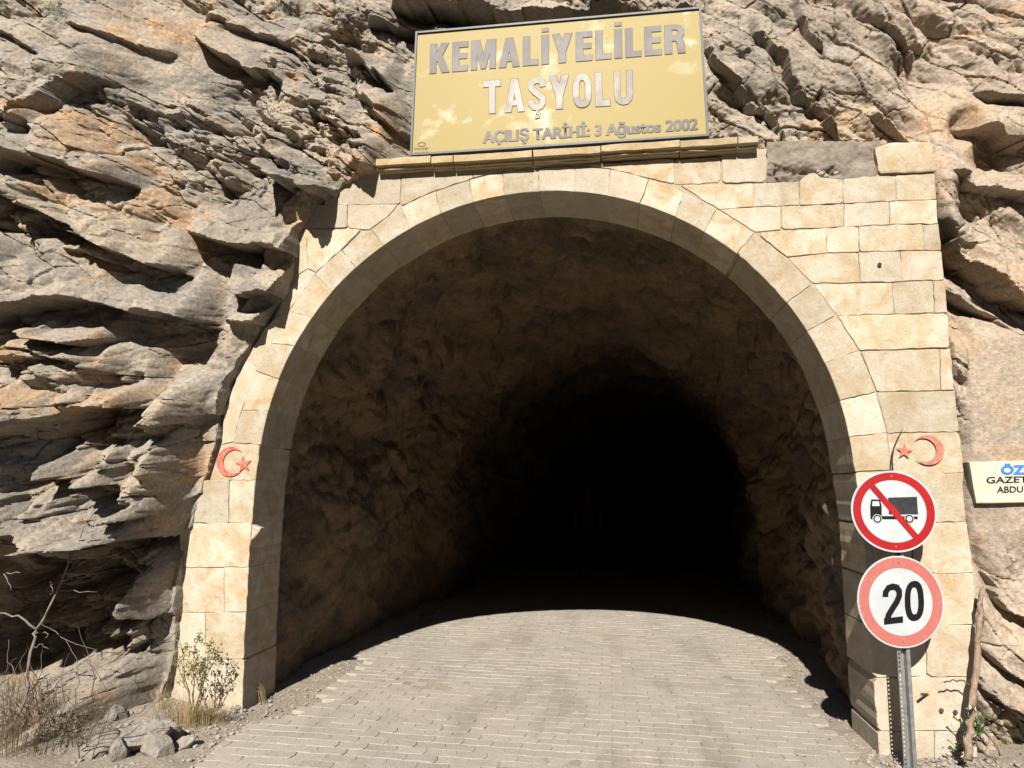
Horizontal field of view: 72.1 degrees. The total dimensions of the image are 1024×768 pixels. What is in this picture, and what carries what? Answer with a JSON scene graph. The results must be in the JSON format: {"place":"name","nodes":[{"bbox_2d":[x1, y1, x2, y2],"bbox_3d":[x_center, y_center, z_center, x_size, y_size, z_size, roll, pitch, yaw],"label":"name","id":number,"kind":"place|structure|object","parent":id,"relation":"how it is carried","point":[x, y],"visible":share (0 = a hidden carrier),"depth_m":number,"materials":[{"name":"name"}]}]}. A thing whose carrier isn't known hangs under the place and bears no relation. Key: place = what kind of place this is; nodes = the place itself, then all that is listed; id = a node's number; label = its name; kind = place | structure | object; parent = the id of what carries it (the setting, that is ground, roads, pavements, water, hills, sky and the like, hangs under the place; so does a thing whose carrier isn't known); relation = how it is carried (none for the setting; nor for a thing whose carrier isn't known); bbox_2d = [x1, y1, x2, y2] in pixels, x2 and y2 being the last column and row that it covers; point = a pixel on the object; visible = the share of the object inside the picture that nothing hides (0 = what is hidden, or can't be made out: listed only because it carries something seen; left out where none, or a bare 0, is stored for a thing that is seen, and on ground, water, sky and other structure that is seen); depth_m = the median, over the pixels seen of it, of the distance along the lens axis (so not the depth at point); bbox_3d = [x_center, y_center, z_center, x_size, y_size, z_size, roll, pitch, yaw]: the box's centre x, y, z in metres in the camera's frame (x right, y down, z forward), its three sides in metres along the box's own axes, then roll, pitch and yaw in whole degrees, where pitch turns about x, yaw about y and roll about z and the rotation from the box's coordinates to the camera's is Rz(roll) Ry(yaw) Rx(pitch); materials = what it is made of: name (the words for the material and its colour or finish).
{"place":"outdoors","nodes":[
{"label":"outdoors","id":0,"kind":"place"},
{"bbox_2d":[149,686,174,708],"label":"dry grass","id":1,"kind":"structure","parent":0,"point":[158,705],"depth_m":5.09,"materials":[{"name":"plant"}]},
{"bbox_2d":[176,695,240,725],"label":"dry grass","id":2,"kind":"structure","parent":0,"point":[216,717],"depth_m":4.97,"materials":[{"name":"plant"}]},
{"bbox_2d":[0,0,1023,753],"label":"cliff","id":3,"kind":"structure","parent":0,"point":[174,174],"depth_m":5.51,"materials":[{"name":"stone"}]},
{"bbox_2d":[34,0,60,10],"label":"cliff grass","id":4,"kind":"structure","parent":3,"relation":"attached to","point":[51,3],"depth_m":5.64,"materials":[{"name":"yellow plant"}]},
{"bbox_2d":[45,5,72,19],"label":"cliff grass","id":5,"kind":"structure","parent":3,"relation":"on","point":[54,15],"depth_m":5.58,"materials":[{"name":"yellow plant"}]},
{"bbox_2d":[275,217,853,708],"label":"tunnel","id":6,"kind":"structure","parent":3,"relation":"in","point":[483,403],"depth_m":9.26,"materials":[{"name":"brown stone"}]},
{"bbox_2d":[963,461,1023,502],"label":"memorial plaque","id":7,"kind":"object","parent":3,"relation":"attached to","point":[996,482],"visible":0.98,"depth_m":4.72,"materials":[{"name":"metal"}]},
{"bbox_2d":[0,567,1023,767],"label":"road","id":8,"kind":"structure","parent":0,"point":[510,667],"depth_m":5.85,"materials":[{"name":"beige stone"}]},
{"bbox_2d":[0,665,76,706],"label":"dead brush","id":9,"kind":"object","parent":8,"relation":"on","point":[13,686],"visible":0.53,"depth_m":5.09,"materials":[{"name":"brown plant"}]},
{"bbox_2d":[174,736,197,749],"bbox_3d":[-2.087,2.299,4.505,0.134,0.088,0.083,5,-9,-25],"label":"boulder","id":10,"kind":"object","parent":8,"relation":"on","point":[184,742],"visible":0.97,"depth_m":4.49,"materials":[{"name":"stone"}]},
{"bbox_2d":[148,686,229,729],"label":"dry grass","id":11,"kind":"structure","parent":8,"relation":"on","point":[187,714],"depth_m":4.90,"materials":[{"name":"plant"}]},
{"bbox_2d":[231,705,240,710],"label":"stone","id":12,"kind":"object","parent":8,"relation":"on","point":[238,707],"visible":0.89,"depth_m":5.22,"materials":[{"name":"beige stone"}]},
{"bbox_2d":[255,679,265,702],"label":"dry grass","id":13,"kind":"structure","parent":8,"relation":"on","point":[262,698],"depth_m":5.45,"materials":[{"name":"plant"}]},
{"bbox_2d":[851,471,943,767],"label":"traffic sign","id":14,"kind":"object","parent":8,"relation":"on","point":[900,602],"visible":1,"depth_m":4.46,"materials":[{"name":"metal"}]},
{"bbox_2d":[944,587,1000,761],"bbox_3d":[2.919,1.834,4.445,0.308,1.056,0.158,1,-8,-2],"label":"vine trunk","id":15,"kind":"object","parent":8,"relation":"on","point":[968,740],"visible":0.98,"depth_m":4.45,"materials":[{"name":"brown plant"}]},
{"bbox_2d":[952,707,996,734],"bbox_3d":[2.908,2.112,4.410,0.220,0.162,0.142,2,-9,-10],"label":"green weed","id":16,"kind":"object","parent":15,"relation":"attached to","point":[977,728],"visible":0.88,"depth_m":4.40,"materials":[{"name":"green plant"}]},
{"bbox_2d":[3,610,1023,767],"bbox_3d":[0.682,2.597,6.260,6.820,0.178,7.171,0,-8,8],"label":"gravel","id":17,"kind":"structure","parent":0,"point":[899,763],"depth_m":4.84,"materials":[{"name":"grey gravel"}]},
{"bbox_2d":[140,732,174,758],"bbox_3d":[-2.191,2.259,4.364,0.168,0.238,0.096,-34,-5,-41],"label":"boulder","id":18,"kind":"object","parent":17,"relation":"on","point":[156,745],"visible":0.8,"depth_m":4.35,"materials":[{"name":"stone"}]},
{"bbox_2d":[167,629,223,712],"bbox_3d":[-2.281,2.086,5.077,0.382,0.620,0.213,-4,-10,29],"label":"leafy shrub","id":19,"kind":"object","parent":17,"relation":"on","point":[195,666],"visible":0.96,"depth_m":5.06,"materials":[{"name":"green plant"}]},
{"bbox_2d":[947,739,963,751],"bbox_3d":[2.825,2.298,4.463,0.137,0.079,0.111,0,-8,8],"label":"green weed","id":20,"kind":"object","parent":17,"relation":"on","point":[957,749],"visible":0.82,"depth_m":4.46,"materials":[{"name":"green plant"}]},
{"bbox_2d":[319,529,747,701],"bbox_3d":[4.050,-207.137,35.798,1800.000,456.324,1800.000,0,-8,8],"label":"ground","id":21,"kind":"structure","parent":0,"point":[709,554],"depth_m":18.23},
{"bbox_2d":[0,680,123,757],"bbox_3d":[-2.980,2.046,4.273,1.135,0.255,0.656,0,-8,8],"label":"dead brush","id":22,"kind":"object","parent":21,"relation":"on","point":[13,733],"visible":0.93,"depth_m":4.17,"materials":[{"name":"brown plant"}]},
{"bbox_2d":[72,720,80,731],"bbox_3d":[-2.834,2.269,4.547,0.112,0.205,0.166,8,-11,-40],"label":"boulder","id":23,"kind":"object","parent":21,"relation":"on","point":[74,730],"visible":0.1,"depth_m":4.52,"materials":[{"name":"stone"}]},
{"bbox_2d":[0,442,168,759],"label":"bare shrub","id":24,"kind":"object","parent":21,"relation":"on","point":[28,694],"visible":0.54,"depth_m":4.48,"materials":[{"name":"brown plant"}]},
{"bbox_2d":[76,728,120,758],"bbox_3d":[-2.549,2.244,4.326,0.190,0.140,0.321,9,13,21],"label":"boulder","id":25,"kind":"object","parent":21,"relation":"on","point":[103,746],"visible":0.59,"depth_m":4.29,"materials":[{"name":"stone"}]},
{"bbox_2d":[105,704,127,720],"bbox_3d":[-2.710,2.305,4.828,0.154,0.194,0.219,3,-9,-11],"label":"boulder","id":26,"kind":"object","parent":21,"relation":"on","point":[120,712],"visible":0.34,"depth_m":4.79,"materials":[{"name":"stone"}]},
{"bbox_2d":[109,737,130,761],"bbox_3d":[-2.385,2.248,4.281,0.106,0.191,0.148,-5,13,-10],"label":"boulder","id":27,"kind":"object","parent":21,"relation":"on","point":[119,750],"visible":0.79,"depth_m":4.24,"materials":[{"name":"stone"}]},
{"bbox_2d":[108,718,172,752],"bbox_3d":[-2.381,2.248,4.466,0.448,0.187,0.363,-34,-11,2],"label":"boulder","id":28,"kind":"object","parent":21,"relation":"on","point":[137,732],"visible":0.6,"depth_m":4.38,"materials":[{"name":"stone"}]},
{"bbox_2d":[160,719,181,741],"bbox_3d":[-2.297,2.308,4.646,0.242,0.174,0.188,-6,-34,39],"label":"boulder","id":29,"kind":"object","parent":21,"relation":"on","point":[175,734],"visible":0.37,"depth_m":4.61,"materials":[{"name":"stone"}]},
{"bbox_2d":[171,136,976,758],"bbox_3d":[0.245,0.468,5.425,5.799,4.596,0.651,0,-8,8],"label":"stone portal","id":30,"kind":"object","parent":21,"relation":"on","point":[827,256],"visible":0.92,"depth_m":5.28,"materials":[{"name":"beige stone"}]},
{"bbox_2d":[410,7,708,156],"bbox_3d":[0.379,-2.335,5.800,2.326,1.126,0.518,0,-8,8],"label":"sign board","id":31,"kind":"object","parent":30,"relation":"on","point":[609,79],"visible":0.99,"depth_m":5.55,"materials":[{"name":"yellow metal"}]},
{"bbox_2d":[891,431,901,470],"bbox_3d":[2.645,0.463,4.833,0.104,0.305,0.012,2,-9,-10],"label":"dry twig","id":32,"kind":"object","parent":30,"relation":"attached to","point":[893,452],"visible":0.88,"depth_m":4.82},
{"bbox_2d":[982,735,1023,749],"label":"dry grass","id":33,"kind":"structure","parent":0,"point":[1007,743],"depth_m":4.61,"materials":[{"name":"plant"}]}
]}

